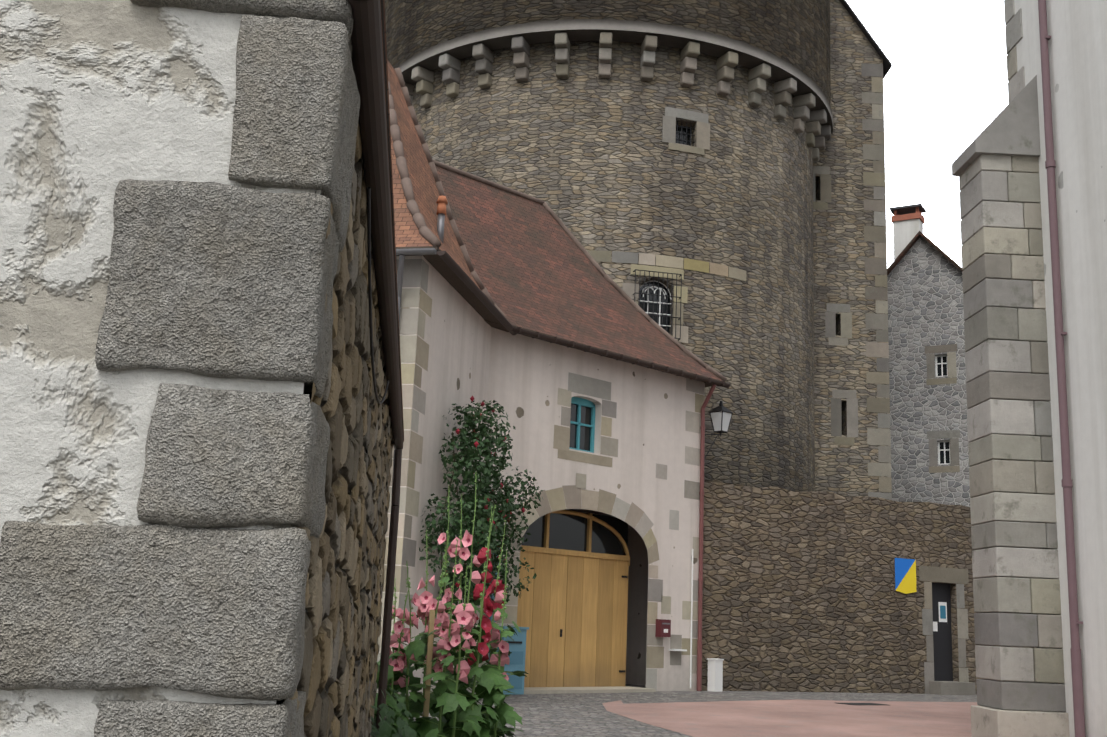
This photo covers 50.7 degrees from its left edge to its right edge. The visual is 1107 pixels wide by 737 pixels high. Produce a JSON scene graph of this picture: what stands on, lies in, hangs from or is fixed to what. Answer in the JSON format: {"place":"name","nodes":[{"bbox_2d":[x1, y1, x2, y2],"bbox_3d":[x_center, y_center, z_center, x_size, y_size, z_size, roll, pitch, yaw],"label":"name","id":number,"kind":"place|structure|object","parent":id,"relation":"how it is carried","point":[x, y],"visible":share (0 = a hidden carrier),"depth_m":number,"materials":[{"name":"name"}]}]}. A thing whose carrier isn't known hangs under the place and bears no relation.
{"place":"outdoors","nodes":[
{"label":"outdoors","id":0,"kind":"place"},
{"bbox_2d":[388,68,505,315],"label":"roof ridge tiles","id":1,"kind":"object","parent":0,"point":[428,235],"depth_m":18.94,"materials":[{"name":"brown tile"}]},
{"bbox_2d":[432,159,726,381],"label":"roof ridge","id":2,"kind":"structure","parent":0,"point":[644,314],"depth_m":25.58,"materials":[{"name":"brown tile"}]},
{"bbox_2d":[587,107,745,342],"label":"stone window surrounds","id":3,"kind":"object","parent":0,"point":[653,297],"visible":0.83,"depth_m":30.60,"materials":[{"name":"beige stone"}]},
{"bbox_2d":[385,684,976,736],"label":"ground","id":4,"kind":"structure","parent":0,"point":[569,715],"depth_m":18.55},
{"bbox_2d":[348,0,403,730],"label":"drainpipe","id":5,"kind":"object","parent":4,"relation":"on","point":[369,52],"visible":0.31,"depth_m":4.20,"materials":[{"name":"black metal"}]},
{"bbox_2d":[0,0,320,736],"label":"plaster wall","id":6,"kind":"structure","parent":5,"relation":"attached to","point":[100,100],"depth_m":2.59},
{"bbox_2d":[279,123,392,736],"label":"rubble stone wall","id":7,"kind":"structure","parent":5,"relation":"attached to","point":[337,683],"depth_m":4.23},
{"bbox_2d":[367,187,388,404],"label":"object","id":8,"kind":"structure","parent":5,"relation":"attached to","point":[369,278],"depth_m":4.08,"materials":[{"name":"black metal"}]},
{"bbox_2d":[370,687,416,736],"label":"leaves","id":9,"kind":"object","parent":4,"relation":"on","point":[386,728],"depth_m":8.31,"materials":[{"name":"green plant"}]},
{"bbox_2d":[377,259,431,693],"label":"corner stones","id":10,"kind":"object","parent":4,"relation":"on","point":[411,321],"visible":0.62,"depth_m":16.84,"materials":[{"name":"beige stone"}]},
{"bbox_2d":[423,610,434,716],"bbox_3d":[-1.130,2.840,10.497,0.045,1.320,0.030,6,-13,-18],"label":"wooden stake","id":11,"kind":"object","parent":4,"relation":"on","point":[428,662],"visible":0.89,"depth_m":10.53,"materials":[{"name":"brown wood"}]},
{"bbox_2d":[379,256,490,695],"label":"house pavilion walls","id":12,"kind":"structure","parent":4,"relation":"on","point":[457,336],"depth_m":18.10,"materials":[{"name":"white paint"}]},
{"bbox_2d":[436,196,447,242],"bbox_3d":[-1.862,-2.435,19.341,0.190,0.860,0.200,3,-12,-1],"label":"roof finial","id":13,"kind":"object","parent":12,"relation":"attached to","point":[442,202],"visible":0.88,"depth_m":19.31,"materials":[{"name":"ceramic"}]},
{"bbox_2d":[387,59,508,331],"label":"pavilion roof","id":14,"kind":"structure","parent":12,"relation":"on","point":[426,196],"depth_m":19.37,"materials":[{"name":"brown tile"}]},
{"bbox_2d":[373,474,527,736],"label":"hollyhocks","id":15,"kind":"object","parent":4,"relation":"on","point":[456,709],"visible":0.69,"depth_m":10.61,"materials":[{"name":"pink plant"}]},
{"bbox_2d":[419,395,542,687],"bbox_3d":[-1.222,2.841,18.726,1.419,4.798,4.157,0,-12,11],"label":"climbing rose","id":16,"kind":"object","parent":4,"relation":"on","point":[469,438],"visible":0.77,"depth_m":18.26,"materials":[{"name":"green plant"}]},
{"bbox_2d":[489,545,528,694],"bbox_3d":[-0.793,4.375,20.378,0.650,2.525,0.400,14,-16,-42],"label":"shutter","id":17,"kind":"object","parent":4,"relation":"on","point":[517,647],"visible":0.46,"depth_m":20.17,"materials":[{"name":"paint"}]},
{"bbox_2d":[473,327,704,693],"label":"house walls","id":18,"kind":"structure","parent":4,"relation":"on","point":[528,377],"depth_m":23.45,"materials":[{"name":"white paint"}]},
{"bbox_2d":[396,248,730,690],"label":"house gutters","id":19,"kind":"object","parent":18,"relation":"attached to","point":[457,270],"visible":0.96,"depth_m":22.84,"materials":[{"name":"brown metal"}]},
{"bbox_2d":[436,166,725,386],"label":"house roof","id":20,"kind":"structure","parent":18,"relation":"on","point":[535,269],"depth_m":24.11,"materials":[{"name":"brown tile"}]},
{"bbox_2d":[569,397,594,452],"bbox_3d":[0.487,1.099,22.747,0.840,1.070,0.060,14,-16,-42],"label":"blue window","id":21,"kind":"structure","parent":18,"relation":"attached to","point":[582,427],"depth_m":22.82,"materials":[{"name":"teal paint"}]},
{"bbox_2d":[517,510,655,693],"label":"barn door","id":22,"kind":"structure","parent":18,"relation":"attached to","point":[572,605],"depth_m":22.54,"materials":[{"name":"brown wood"}]},
{"bbox_2d":[480,372,704,690],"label":"house stone dressings","id":23,"kind":"structure","parent":18,"relation":"attached to","point":[571,497],"depth_m":23.03,"materials":[{"name":"grey stone"}]},
{"bbox_2d":[655,549,723,691],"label":"house front fittings","id":24,"kind":"object","parent":18,"relation":"attached to","point":[715,668],"visible":0.92,"depth_m":23.88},
{"bbox_2d":[704,401,732,461],"bbox_3d":[3.512,1.360,25.165,0.679,1.390,0.391,14,-16,-42],"label":"street lantern","id":25,"kind":"object","parent":18,"relation":"attached to","point":[721,415],"visible":0.88,"depth_m":25.23,"materials":[{"name":"black metal"}]},
{"bbox_2d":[412,41,814,491],"bbox_3d":[1.175,0.704,36.619,13.660,16.720,13.660,3,-12,-1],"label":"tower shaft","id":26,"kind":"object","parent":4,"relation":"on","point":[588,156],"visible":0.4,"depth_m":31.55,"materials":[{"name":"stone"}]},
{"bbox_2d":[405,32,830,161],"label":"stone corbels","id":27,"kind":"object","parent":26,"relation":"attached to","point":[817,134],"visible":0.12,"depth_m":32.26,"materials":[{"name":"grey stone"}]},
{"bbox_2d":[385,0,832,132],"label":"tower parapet","id":28,"kind":"structure","parent":27,"relation":"on","point":[784,39],"depth_m":32.39,"materials":[{"name":"stone"}]},
{"bbox_2d":[813,0,891,496],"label":"tower turret walls","id":29,"kind":"structure","parent":4,"relation":"on","point":[842,248],"depth_m":36.02,"materials":[{"name":"stone"}]},
{"bbox_2d":[813,63,891,499],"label":"corner stones","id":30,"kind":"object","parent":29,"relation":"attached to","point":[876,234],"depth_m":35.70,"materials":[{"name":"grey stone"}]},
{"bbox_2d":[840,0,891,78],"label":"roof edge","id":31,"kind":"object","parent":29,"relation":"on","point":[887,64],"depth_m":37.57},
{"bbox_2d":[702,481,1034,693],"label":"curtain wall","id":32,"kind":"structure","parent":4,"relation":"on","point":[800,594],"depth_m":25.78,"materials":[{"name":"brown stone"}]},
{"bbox_2d":[894,558,916,593],"bbox_3d":[8.098,4.783,26.918,0.640,0.800,0.036,8,-14,-26],"label":"heritage sign","id":33,"kind":"object","parent":32,"relation":"attached to","point":[905,575],"visible":0.92,"depth_m":26.90,"materials":[{"name":"blue"}]},
{"bbox_2d":[919,565,975,694],"bbox_3d":[9.080,6.105,27.302,1.550,2.880,0.900,8,-14,-26],"label":"doorway","id":34,"kind":"structure","parent":32,"relation":"in","point":[938,664],"depth_m":27.30,"materials":[{"name":"grey stone"}]},
{"bbox_2d":[959,154,1069,736],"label":"stone buttress","id":35,"kind":"structure","parent":4,"relation":"on","point":[1017,603],"depth_m":14.81,"materials":[{"name":"grey stone"}]},
{"bbox_2d":[952,75,1040,175],"bbox_3d":[6.044,-3.333,16.027,0.890,1.180,0.860,3,-12,-1],"label":"buttress cap","id":36,"kind":"object","parent":35,"relation":"on","point":[1011,128],"visible":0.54,"depth_m":15.56,"materials":[{"name":"grey stone"}]},
{"bbox_2d":[1014,0,1106,736],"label":"church wall","id":37,"kind":"structure","parent":4,"relation":"on","point":[1077,41],"depth_m":14.14,"materials":[{"name":"white paint"}]},
{"bbox_2d":[1004,0,1024,102],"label":"corner stones","id":38,"kind":"object","parent":37,"relation":"attached to","point":[1014,37],"visible":0.33,"depth_m":16.51,"materials":[{"name":"grey stone"}]},
{"bbox_2d":[1038,0,1085,736],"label":"drainpipe","id":39,"kind":"object","parent":37,"relation":"attached to","point":[1075,622],"visible":0.96,"depth_m":14.34,"materials":[{"name":"metal"}]},
{"bbox_2d":[602,699,978,736],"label":"red pavement","id":40,"kind":"structure","parent":0,"point":[795,718],"depth_m":17.41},
{"bbox_2d":[838,703,886,704],"bbox_3d":[5.692,6.178,21.523,0.900,0.008,0.500,10,-14,-31],"label":"drain cover","id":41,"kind":"object","parent":40,"relation":"on","point":[862,704],"visible":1,"depth_m":21.46,"materials":[{"name":"grey metal"}]},
{"bbox_2d":[889,204,959,472],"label":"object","id":42,"kind":"object","parent":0,"point":[908,221],"visible":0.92,"depth_m":41.12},
{"bbox_2d":[846,0,1008,267],"label":"sky","id":43,"kind":"structure","parent":0,"point":[946,81],"materials":[{"name":"white"}]},
{"bbox_2d":[887,236,970,506],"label":"house walls","id":44,"kind":"structure","parent":0,"point":[925,290],"depth_m":41.29,"materials":[{"name":"grey stone"}]},
{"bbox_2d":[887,231,963,275],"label":"house roof","id":45,"kind":"structure","parent":44,"relation":"on","point":[907,248],"depth_m":42.24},
{"bbox_3d":[-0.855,1.235,2.410,0.578,0.370,0.336,3,-12,-1],"label":"corner block","id":46,"kind":"object","parent":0,"visible":0},
{"bbox_2d":[94,691,305,736],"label":"quoin","id":47,"kind":"object","parent":46,"relation":"on","point":[143,718],"visible":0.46,"depth_m":2.39,"materials":[{"name":"stone"}]},
{"bbox_2d":[0,521,310,699],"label":"quoin","id":48,"kind":"object","parent":47,"relation":"on","point":[216,612],"visible":0.96,"depth_m":2.42,"materials":[{"name":"stone"}]},
{"bbox_2d":[136,383,329,537],"bbox_3d":[-0.728,0.229,2.728,0.365,0.331,0.516,4,-12,-6],"label":"quoin","id":49,"kind":"object","parent":48,"relation":"on","point":[215,458],"visible":0.94,"depth_m":2.49,"materials":[{"name":"stone"}]},
{"bbox_2d":[95,179,338,397],"bbox_3d":[-0.765,-0.174,2.715,0.487,0.449,0.329,4,-12,-5],"label":"quoin","id":50,"kind":"object","parent":49,"relation":"on","point":[214,279],"visible":0.9,"depth_m":2.57,"materials":[{"name":"stone"}]},
{"bbox_2d":[228,15,359,251],"bbox_3d":[-0.641,-0.570,2.923,0.272,0.446,0.516,4,-12,-6],"label":"quoin","id":51,"kind":"object","parent":50,"relation":"on","point":[296,113],"visible":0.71,"depth_m":2.69,"materials":[{"name":"stone"}]},
{"bbox_2d":[130,0,353,55],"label":"quoin","id":52,"kind":"object","parent":51,"relation":"on","point":[332,10],"visible":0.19,"depth_m":2.72,"materials":[{"name":"stone"}]}
]}

